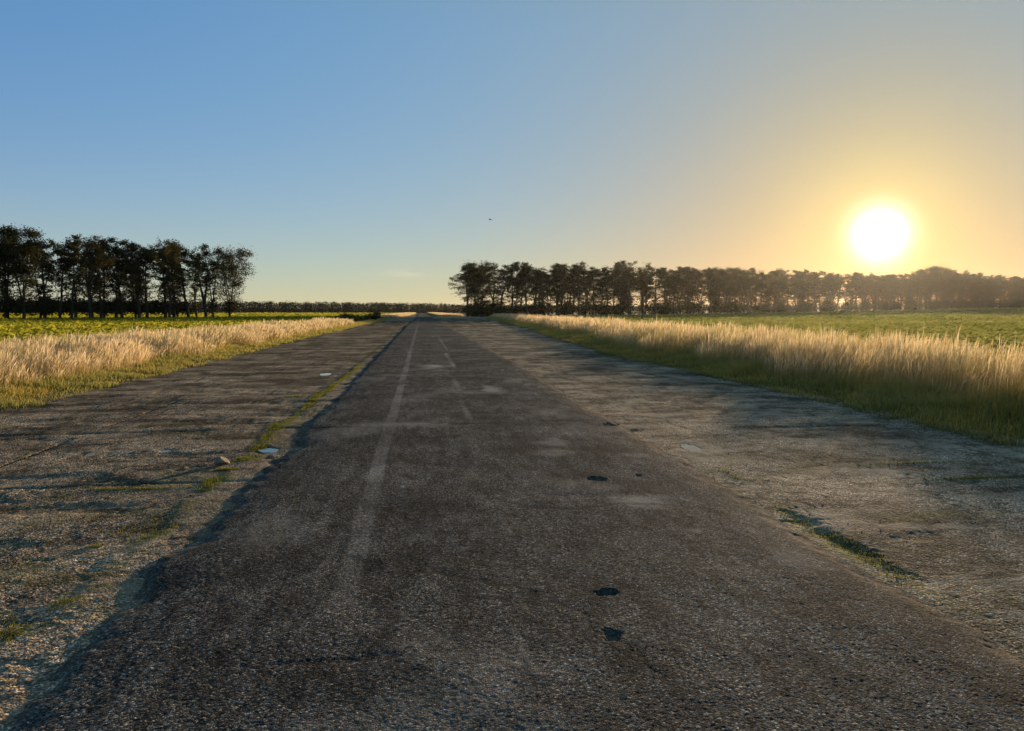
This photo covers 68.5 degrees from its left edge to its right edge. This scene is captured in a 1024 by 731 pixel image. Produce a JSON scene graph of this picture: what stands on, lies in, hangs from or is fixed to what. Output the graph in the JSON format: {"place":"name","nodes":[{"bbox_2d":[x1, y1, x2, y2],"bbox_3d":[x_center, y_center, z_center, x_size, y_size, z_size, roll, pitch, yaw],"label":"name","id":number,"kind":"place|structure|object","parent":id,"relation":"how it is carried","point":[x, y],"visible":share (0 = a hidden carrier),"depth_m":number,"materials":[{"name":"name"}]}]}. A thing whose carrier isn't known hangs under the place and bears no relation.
{"place":"outdoors","nodes":[
{"label":"outdoors","id":0,"kind":"place"},
{"bbox_2d":[0,316,354,389],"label":"dry grass","id":1,"kind":"structure","parent":0,"point":[41,355],"depth_m":23.04,"materials":[{"name":"plant"}]},
{"bbox_2d":[0,316,415,730],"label":"runway shoulder","id":2,"kind":"object","parent":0,"point":[258,381],"visible":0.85,"depth_m":7.76},
{"bbox_2d":[214,456,229,465],"bbox_3d":[-3.120,1.034,8.093,0.120,0.108,0.172,3,5,33],"label":"concrete chunk","id":3,"kind":"object","parent":2,"relation":"on","point":[221,460],"visible":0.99,"depth_m":8.06,"materials":[{"name":"grey concrete"}]},
{"bbox_2d":[0,395,1015,639],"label":"loose gravel","id":4,"kind":"structure","parent":2,"relation":"on","point":[102,544],"depth_m":7.78,"materials":[{"name":"grey gravel"}]},
{"bbox_2d":[359,312,415,317],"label":"dry grass","id":5,"kind":"structure","parent":0,"point":[393,315],"depth_m":226.10,"materials":[{"name":"plant"}]},
{"bbox_2d":[0,0,1023,311],"label":"sky","id":6,"kind":"structure","parent":0,"point":[361,151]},
{"bbox_2d":[3,309,1023,452],"bbox_3d":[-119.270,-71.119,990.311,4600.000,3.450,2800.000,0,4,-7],"label":"ground","id":7,"kind":"structure","parent":0,"point":[416,314],"depth_m":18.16,"materials":[{"name":"green plant"}]},
{"bbox_2d":[0,224,37,318],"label":"woodland tree","id":8,"kind":"object","parent":7,"relation":"on","point":[9,274],"visible":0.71,"depth_m":117.21,"materials":[{"name":"green plant"}]},
{"bbox_2d":[0,223,63,318],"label":"woodland tree","id":9,"kind":"object","parent":7,"relation":"on","point":[30,234],"visible":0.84,"depth_m":118.45,"materials":[{"name":"green plant"}]},
{"bbox_2d":[21,241,58,318],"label":"woodland tree","id":10,"kind":"object","parent":7,"relation":"on","point":[41,288],"visible":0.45,"depth_m":124.75,"materials":[{"name":"green plant"}]},
{"bbox_2d":[26,239,68,317],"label":"woodland tree","id":11,"kind":"object","parent":7,"relation":"on","point":[44,270],"visible":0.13,"depth_m":131.52,"materials":[{"name":"green plant"}]},
{"bbox_2d":[43,237,82,317],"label":"woodland tree","id":12,"kind":"object","parent":7,"relation":"on","point":[61,279],"visible":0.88,"depth_m":126.29,"materials":[{"name":"green plant"}]},
{"bbox_2d":[55,251,85,316],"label":"woodland tree","id":13,"kind":"object","parent":7,"relation":"on","point":[75,293],"visible":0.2,"depth_m":139.00,"materials":[{"name":"green plant"}]},
{"bbox_2d":[54,233,94,318],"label":"woodland tree","id":14,"kind":"object","parent":7,"relation":"on","point":[82,262],"visible":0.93,"depth_m":126.97,"materials":[{"name":"green plant"}]},
{"bbox_2d":[58,235,116,317],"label":"woodland tree","id":15,"kind":"object","parent":7,"relation":"on","point":[89,245],"visible":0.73,"depth_m":130.48,"materials":[{"name":"green plant"}]},
{"bbox_2d":[0,294,197,315],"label":"hedge","id":16,"kind":"object","parent":7,"relation":"on","point":[38,304],"visible":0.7,"depth_m":131.10,"materials":[{"name":"green plant"}]},
{"bbox_2d":[84,243,116,317],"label":"woodland tree","id":17,"kind":"object","parent":7,"relation":"on","point":[97,297],"visible":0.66,"depth_m":133.36,"materials":[{"name":"green plant"}]},
{"bbox_2d":[96,239,138,318],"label":"woodland tree","id":18,"kind":"object","parent":7,"relation":"on","point":[124,244],"visible":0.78,"depth_m":136.74,"materials":[{"name":"green plant"}]},
{"bbox_2d":[93,236,150,317],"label":"woodland tree","id":19,"kind":"object","parent":7,"relation":"on","point":[110,242],"visible":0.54,"depth_m":137.19,"materials":[{"name":"green plant"}]},
{"bbox_2d":[110,252,154,317],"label":"woodland tree","id":20,"kind":"object","parent":7,"relation":"on","point":[133,296],"visible":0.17,"depth_m":149.66,"materials":[{"name":"green plant"}]},
{"bbox_2d":[121,241,161,317],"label":"woodland tree","id":21,"kind":"object","parent":7,"relation":"on","point":[136,281],"visible":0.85,"depth_m":139.93,"materials":[{"name":"green plant"}]},
{"bbox_2d":[127,244,157,315],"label":"woodland tree","id":22,"kind":"object","parent":7,"relation":"on","point":[138,251],"visible":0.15,"depth_m":153.56,"materials":[{"name":"green plant"}]},
{"bbox_2d":[126,247,169,317],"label":"woodland tree","id":23,"kind":"object","parent":7,"relation":"on","point":[151,257],"visible":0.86,"depth_m":141.96,"materials":[{"name":"green plant"}]},
{"bbox_2d":[148,249,181,317],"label":"woodland tree","id":24,"kind":"object","parent":7,"relation":"on","point":[161,292],"visible":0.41,"depth_m":148.22,"materials":[{"name":"green plant"}]},
{"bbox_2d":[152,236,185,317],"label":"woodland tree","id":25,"kind":"object","parent":7,"relation":"on","point":[165,254],"visible":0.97,"depth_m":146.52,"materials":[{"name":"green plant"}]},
{"bbox_2d":[155,247,188,317],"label":"woodland tree","id":26,"kind":"object","parent":7,"relation":"on","point":[174,304],"visible":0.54,"depth_m":149.79,"materials":[{"name":"green plant"}]},
{"bbox_2d":[167,239,205,317],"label":"woodland tree","id":27,"kind":"object","parent":7,"relation":"on","point":[185,252],"visible":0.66,"depth_m":151.66,"materials":[{"name":"green plant"}]},
{"bbox_2d":[182,251,205,316],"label":"woodland tree","id":28,"kind":"object","parent":7,"relation":"on","point":[194,292],"visible":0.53,"depth_m":163.27,"materials":[{"name":"green plant"}]},
{"bbox_2d":[0,317,390,409],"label":"verge grass","id":29,"kind":"structure","parent":7,"relation":"on","point":[63,384],"depth_m":18.72,"materials":[{"name":"plant"}]},
{"bbox_2d":[0,312,398,344],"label":"field crop","id":30,"kind":"object","parent":7,"relation":"on","point":[31,326],"visible":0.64,"depth_m":84.56,"materials":[{"name":"green plant"}]},
{"bbox_2d":[189,248,214,310],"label":"woodland tree","id":31,"kind":"object","parent":7,"relation":"on","point":[199,285],"visible":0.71,"depth_m":157.93,"materials":[{"name":"green plant"}]},
{"bbox_2d":[188,246,227,316],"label":"woodland tree","id":32,"kind":"object","parent":7,"relation":"on","point":[201,295],"visible":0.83,"depth_m":157.95,"materials":[{"name":"green plant"}]},
{"bbox_2d":[197,243,236,316],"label":"woodland tree","id":33,"kind":"object","parent":7,"relation":"on","point":[205,253],"visible":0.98,"depth_m":158.45,"materials":[{"name":"green plant"}]},
{"bbox_2d":[202,245,255,315],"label":"woodland tree","id":34,"kind":"object","parent":7,"relation":"on","point":[230,303],"visible":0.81,"depth_m":164.24,"materials":[{"name":"green plant"}]},
{"bbox_2d":[1,299,884,312],"bbox_3d":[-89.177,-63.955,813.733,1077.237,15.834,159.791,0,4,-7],"label":"wood","id":35,"kind":"object","parent":7,"relation":"on","point":[347,307],"visible":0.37,"depth_m":775.58,"materials":[{"name":"green plant"}]},
{"bbox_2d":[448,262,482,315],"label":"woodland tree","id":36,"kind":"object","parent":7,"relation":"on","point":[460,287],"visible":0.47,"depth_m":249.48,"materials":[{"name":"green plant"}]},
{"bbox_2d":[457,260,493,316],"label":"woodland tree","id":37,"kind":"object","parent":7,"relation":"on","point":[475,278],"visible":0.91,"depth_m":237.69,"materials":[{"name":"green plant"}]},
{"bbox_2d":[461,304,493,316],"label":"bush","id":38,"kind":"object","parent":7,"relation":"on","point":[481,311],"visible":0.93,"depth_m":225.25,"materials":[{"name":"green plant"}]},
{"bbox_2d":[478,261,503,307],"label":"woodland tree","id":39,"kind":"object","parent":7,"relation":"on","point":[492,271],"visible":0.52,"depth_m":253.73,"materials":[{"name":"green plant"}]},
{"bbox_2d":[490,265,519,307],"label":"woodland tree","id":40,"kind":"object","parent":7,"relation":"on","point":[503,288],"visible":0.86,"depth_m":241.68,"materials":[{"name":"green plant"}]},
{"bbox_2d":[497,261,524,313],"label":"woodland tree","id":41,"kind":"object","parent":7,"relation":"on","point":[516,268],"visible":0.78,"depth_m":243.85,"materials":[{"name":"green plant"}]},
{"bbox_2d":[512,261,537,314],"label":"woodland tree","id":42,"kind":"object","parent":7,"relation":"on","point":[526,277],"visible":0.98,"depth_m":243.12,"materials":[{"name":"green plant"}]},
{"bbox_2d":[529,270,552,314],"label":"woodland tree","id":43,"kind":"object","parent":7,"relation":"on","point":[540,280],"visible":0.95,"depth_m":246.31,"materials":[{"name":"green plant"}]},
{"bbox_2d":[524,264,557,314],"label":"woodland tree","id":44,"kind":"object","parent":7,"relation":"on","point":[547,288],"visible":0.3,"depth_m":255.94,"materials":[{"name":"green plant"}]},
{"bbox_2d":[545,263,571,314],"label":"woodland tree","id":45,"kind":"object","parent":7,"relation":"on","point":[556,266],"visible":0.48,"depth_m":259.23,"materials":[{"name":"green plant"}]},
{"bbox_2d":[546,263,571,314],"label":"woodland tree","id":46,"kind":"object","parent":7,"relation":"on","point":[562,274],"visible":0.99,"depth_m":247.49,"materials":[{"name":"green plant"}]},
{"bbox_2d":[552,263,583,314],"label":"woodland tree","id":47,"kind":"object","parent":7,"relation":"on","point":[568,303],"visible":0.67,"depth_m":253.78,"materials":[{"name":"green plant"}]},
{"bbox_2d":[558,261,595,314],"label":"woodland tree","id":48,"kind":"object","parent":7,"relation":"on","point":[580,290],"visible":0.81,"depth_m":254.19,"materials":[{"name":"green plant"}]},
{"bbox_2d":[580,266,601,313],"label":"woodland tree","id":49,"kind":"object","parent":7,"relation":"on","point":[587,293],"visible":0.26,"depth_m":272.26,"materials":[{"name":"green plant"}]},
{"bbox_2d":[580,270,608,314],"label":"woodland tree","id":50,"kind":"object","parent":7,"relation":"on","point":[593,274],"visible":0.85,"depth_m":259.40,"materials":[{"name":"green plant"}]},
{"bbox_2d":[589,272,613,311],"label":"woodland tree","id":51,"kind":"object","parent":7,"relation":"on","point":[605,278],"visible":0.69,"depth_m":262.61,"materials":[{"name":"green plant"}]},
{"bbox_2d":[594,268,616,306],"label":"woodland tree","id":52,"kind":"object","parent":7,"relation":"on","point":[606,271],"visible":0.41,"depth_m":270.71,"materials":[{"name":"green plant"}]},
{"bbox_2d":[599,262,635,314],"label":"woodland tree","id":53,"kind":"object","parent":7,"relation":"on","point":[622,278],"visible":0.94,"depth_m":265.67,"materials":[{"name":"green plant"}]},
{"bbox_2d":[613,260,645,313],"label":"woodland tree","id":54,"kind":"object","parent":7,"relation":"on","point":[628,291],"visible":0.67,"depth_m":270.68,"materials":[{"name":"green plant"}]},
{"bbox_2d":[632,262,656,313],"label":"woodland tree","id":55,"kind":"object","parent":7,"relation":"on","point":[643,294],"visible":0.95,"depth_m":272.53,"materials":[{"name":"green plant"}]},
{"bbox_2d":[642,267,673,313],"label":"woodland tree","id":56,"kind":"object","parent":7,"relation":"on","point":[659,275],"visible":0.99,"depth_m":270.92,"materials":[{"name":"green plant"}]},
{"bbox_2d":[654,267,676,313],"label":"woodland tree","id":57,"kind":"object","parent":7,"relation":"on","point":[668,287],"visible":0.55,"depth_m":279.45,"materials":[{"name":"green plant"}]},
{"bbox_2d":[665,276,684,313],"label":"woodland tree","id":58,"kind":"object","parent":7,"relation":"on","point":[675,300],"visible":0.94,"depth_m":279.56,"materials":[{"name":"green plant"}]},
{"bbox_2d":[656,269,693,304],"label":"woodland tree","id":59,"kind":"object","parent":7,"relation":"on","point":[671,272],"visible":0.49,"depth_m":284.66,"materials":[{"name":"green plant"}]},
{"bbox_2d":[666,266,699,312],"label":"woodland tree","id":60,"kind":"object","parent":7,"relation":"on","point":[682,271],"visible":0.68,"depth_m":285.97,"materials":[{"name":"green plant"}]},
{"bbox_2d":[679,266,711,303],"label":"woodland tree","id":61,"kind":"object","parent":7,"relation":"on","point":[694,277],"visible":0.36,"depth_m":292.60,"materials":[{"name":"green plant"}]},
{"bbox_2d":[684,267,719,312],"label":"woodland tree","id":62,"kind":"object","parent":7,"relation":"on","point":[704,282],"visible":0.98,"depth_m":286.00,"materials":[{"name":"green plant"}]},
{"bbox_2d":[703,272,732,312],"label":"woodland tree","id":63,"kind":"object","parent":7,"relation":"on","point":[722,274],"visible":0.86,"depth_m":288.71,"materials":[{"name":"green plant"}]},
{"bbox_2d":[704,266,737,311],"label":"woodland tree","id":64,"kind":"object","parent":7,"relation":"on","point":[715,269],"visible":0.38,"depth_m":292.33,"materials":[{"name":"green plant"}]},
{"bbox_2d":[707,267,746,311],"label":"woodland tree","id":65,"kind":"object","parent":7,"relation":"on","point":[727,290],"visible":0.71,"depth_m":292.41,"materials":[{"name":"green plant"}]},
{"bbox_2d":[727,266,760,312],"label":"woodland tree","id":66,"kind":"object","parent":7,"relation":"on","point":[739,290],"visible":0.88,"depth_m":295.35,"materials":[{"name":"green plant"}]},
{"bbox_2d":[466,297,1023,316],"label":"hedge","id":67,"kind":"object","parent":7,"relation":"on","point":[910,304],"visible":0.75,"depth_m":297.52,"materials":[{"name":"green plant"}]},
{"bbox_2d":[735,267,760,312],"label":"woodland tree","id":68,"kind":"object","parent":7,"relation":"on","point":[750,291],"visible":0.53,"depth_m":303.29,"materials":[{"name":"green plant"}]},
{"bbox_2d":[476,307,1023,375],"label":"field crop","id":69,"kind":"object","parent":7,"relation":"on","point":[994,324],"visible":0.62,"depth_m":85.91,"materials":[{"name":"green plant"}]},
{"bbox_2d":[752,270,771,312],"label":"woodland tree","id":70,"kind":"object","parent":7,"relation":"on","point":[763,293],"visible":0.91,"depth_m":301.04,"materials":[{"name":"green plant"}]},
{"bbox_2d":[763,268,785,311],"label":"woodland tree","id":71,"kind":"object","parent":7,"relation":"on","point":[773,280],"visible":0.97,"depth_m":303.87,"materials":[{"name":"green plant"}]},
{"bbox_2d":[769,269,798,311],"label":"woodland tree","id":72,"kind":"object","parent":7,"relation":"on","point":[782,295],"visible":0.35,"depth_m":314.54,"materials":[{"name":"green plant"}]},
{"bbox_2d":[767,270,801,311],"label":"woodland tree","id":73,"kind":"object","parent":7,"relation":"on","point":[783,289],"visible":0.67,"depth_m":305.51,"materials":[{"name":"green plant"}]},
{"bbox_2d":[786,271,819,310],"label":"woodland tree","id":74,"kind":"object","parent":7,"relation":"on","point":[803,273],"visible":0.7,"depth_m":316.61,"materials":[{"name":"green plant"}]},
{"bbox_2d":[789,269,823,311],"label":"woodland tree","id":75,"kind":"object","parent":7,"relation":"on","point":[797,275],"visible":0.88,"depth_m":314.42,"materials":[{"name":"green plant"}]},
{"bbox_2d":[801,271,843,310],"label":"woodland tree","id":76,"kind":"object","parent":7,"relation":"on","point":[823,273],"visible":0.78,"depth_m":319.54,"materials":[{"name":"green plant"}]},
{"bbox_2d":[820,272,841,309],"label":"woodland tree","id":77,"kind":"object","parent":7,"relation":"on","point":[830,281],"visible":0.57,"depth_m":327.19,"materials":[{"name":"green plant"}]},
{"bbox_2d":[828,273,843,310],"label":"woodland tree","id":78,"kind":"object","parent":7,"relation":"on","point":[837,279],"visible":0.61,"depth_m":331.00,"materials":[{"name":"green plant"}]},
{"bbox_2d":[836,274,857,309],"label":"woodland tree","id":79,"kind":"object","parent":7,"relation":"on","point":[848,286],"visible":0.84,"depth_m":332.92,"materials":[{"name":"green plant"}]},
{"bbox_2d":[845,272,869,310],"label":"woodland tree","id":80,"kind":"object","parent":7,"relation":"on","point":[855,276],"visible":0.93,"depth_m":334.73,"materials":[{"name":"green plant"}]},
{"bbox_2d":[853,275,882,309],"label":"woodland tree","id":81,"kind":"object","parent":7,"relation":"on","point":[866,278],"visible":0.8,"depth_m":339.57,"materials":[{"name":"green plant"}]},
{"bbox_2d":[867,272,884,309],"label":"woodland tree","id":82,"kind":"object","parent":7,"relation":"on","point":[881,286],"visible":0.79,"depth_m":341.34,"materials":[{"name":"green plant"}]},
{"bbox_2d":[872,274,893,309],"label":"woodland tree","id":83,"kind":"object","parent":7,"relation":"on","point":[888,279],"visible":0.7,"depth_m":346.86,"materials":[{"name":"green plant"}]},
{"bbox_2d":[875,274,899,309],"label":"woodland tree","id":84,"kind":"object","parent":7,"relation":"on","point":[891,288],"visible":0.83,"depth_m":347.96,"materials":[{"name":"green plant"}]},
{"bbox_2d":[897,275,921,308],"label":"woodland tree","id":85,"kind":"object","parent":7,"relation":"on","point":[905,286],"visible":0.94,"depth_m":356.02,"materials":[{"name":"green plant"}]},
{"bbox_2d":[908,272,927,309],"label":"woodland tree","id":86,"kind":"object","parent":7,"relation":"on","point":[921,287],"visible":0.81,"depth_m":360.60,"materials":[{"name":"green plant"}]},
{"bbox_2d":[911,269,934,304],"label":"woodland tree","id":87,"kind":"object","parent":7,"relation":"on","point":[920,272],"visible":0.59,"depth_m":365.66,"materials":[{"name":"green plant"}]},
{"bbox_2d":[917,266,949,304],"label":"woodland tree","id":88,"kind":"object","parent":7,"relation":"on","point":[933,272],"visible":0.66,"depth_m":366.24,"materials":[{"name":"green plant"}]},
{"bbox_2d":[923,264,955,308],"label":"woodland tree","id":89,"kind":"object","parent":7,"relation":"on","point":[944,278],"visible":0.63,"depth_m":366.28,"materials":[{"name":"green plant"}]},
{"bbox_2d":[928,268,961,307],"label":"woodland tree","id":90,"kind":"object","parent":7,"relation":"on","point":[947,287],"visible":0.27,"depth_m":373.61,"materials":[{"name":"green plant"}]},
{"bbox_2d":[945,269,963,307],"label":"woodland tree","id":91,"kind":"object","parent":7,"relation":"on","point":[951,293],"visible":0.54,"depth_m":376.73,"materials":[{"name":"green plant"}]},
{"bbox_2d":[946,270,974,307],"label":"woodland tree","id":92,"kind":"object","parent":7,"relation":"on","point":[958,292],"visible":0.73,"depth_m":377.90,"materials":[{"name":"green plant"}]},
{"bbox_2d":[954,274,985,305],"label":"woodland tree","id":93,"kind":"object","parent":7,"relation":"on","point":[971,283],"visible":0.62,"depth_m":385.66,"materials":[{"name":"green plant"}]},
{"bbox_2d":[958,272,983,301],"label":"woodland tree","id":94,"kind":"object","parent":7,"relation":"on","point":[980,275],"visible":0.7,"depth_m":387.48,"materials":[{"name":"green plant"}]},
{"bbox_2d":[978,275,999,304],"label":"woodland tree","id":95,"kind":"object","parent":7,"relation":"on","point":[984,281],"visible":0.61,"depth_m":395.21,"materials":[{"name":"green plant"}]},
{"bbox_2d":[981,275,1001,307],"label":"woodland tree","id":96,"kind":"object","parent":7,"relation":"on","point":[991,280],"visible":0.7,"depth_m":396.71,"materials":[{"name":"green plant"}]},
{"bbox_2d":[985,275,1007,305],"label":"woodland tree","id":97,"kind":"object","parent":7,"relation":"on","point":[1000,287],"visible":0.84,"depth_m":397.57,"materials":[{"name":"green plant"}]},
{"bbox_2d":[996,280,1015,307],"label":"woodland tree","id":98,"kind":"object","parent":7,"relation":"on","point":[1005,291],"visible":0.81,"depth_m":402.31,"materials":[{"name":"green plant"}]},
{"bbox_2d":[998,277,1023,307],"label":"woodland tree","id":99,"kind":"object","parent":7,"relation":"on","point":[1010,300],"visible":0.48,"depth_m":409.13,"materials":[{"name":"green plant"}]},
{"bbox_2d":[999,276,1023,306],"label":"woodland tree","id":100,"kind":"object","parent":7,"relation":"on","point":[1012,285],"visible":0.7,"depth_m":402.52,"materials":[{"name":"green plant"}]},
{"bbox_2d":[9,312,1023,730],"bbox_3d":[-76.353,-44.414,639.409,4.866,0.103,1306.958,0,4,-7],"label":"road","id":101,"kind":"structure","parent":0,"point":[431,524],"depth_m":4.10,"materials":[{"name":"grey asphalt"}]},
{"bbox_2d":[433,317,1023,660],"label":"runway shoulder","id":102,"kind":"object","parent":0,"point":[826,446],"visible":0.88,"depth_m":8.02},
{"bbox_2d":[0,364,1023,645],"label":"moss tufts","id":103,"kind":"object","parent":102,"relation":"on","point":[270,432],"visible":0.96,"depth_m":6.43,"materials":[{"name":"green plant"}]},
{"bbox_2d":[490,313,1023,413],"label":"dry grass","id":104,"kind":"structure","parent":0,"point":[802,346],"depth_m":18.89,"materials":[{"name":"plant"}]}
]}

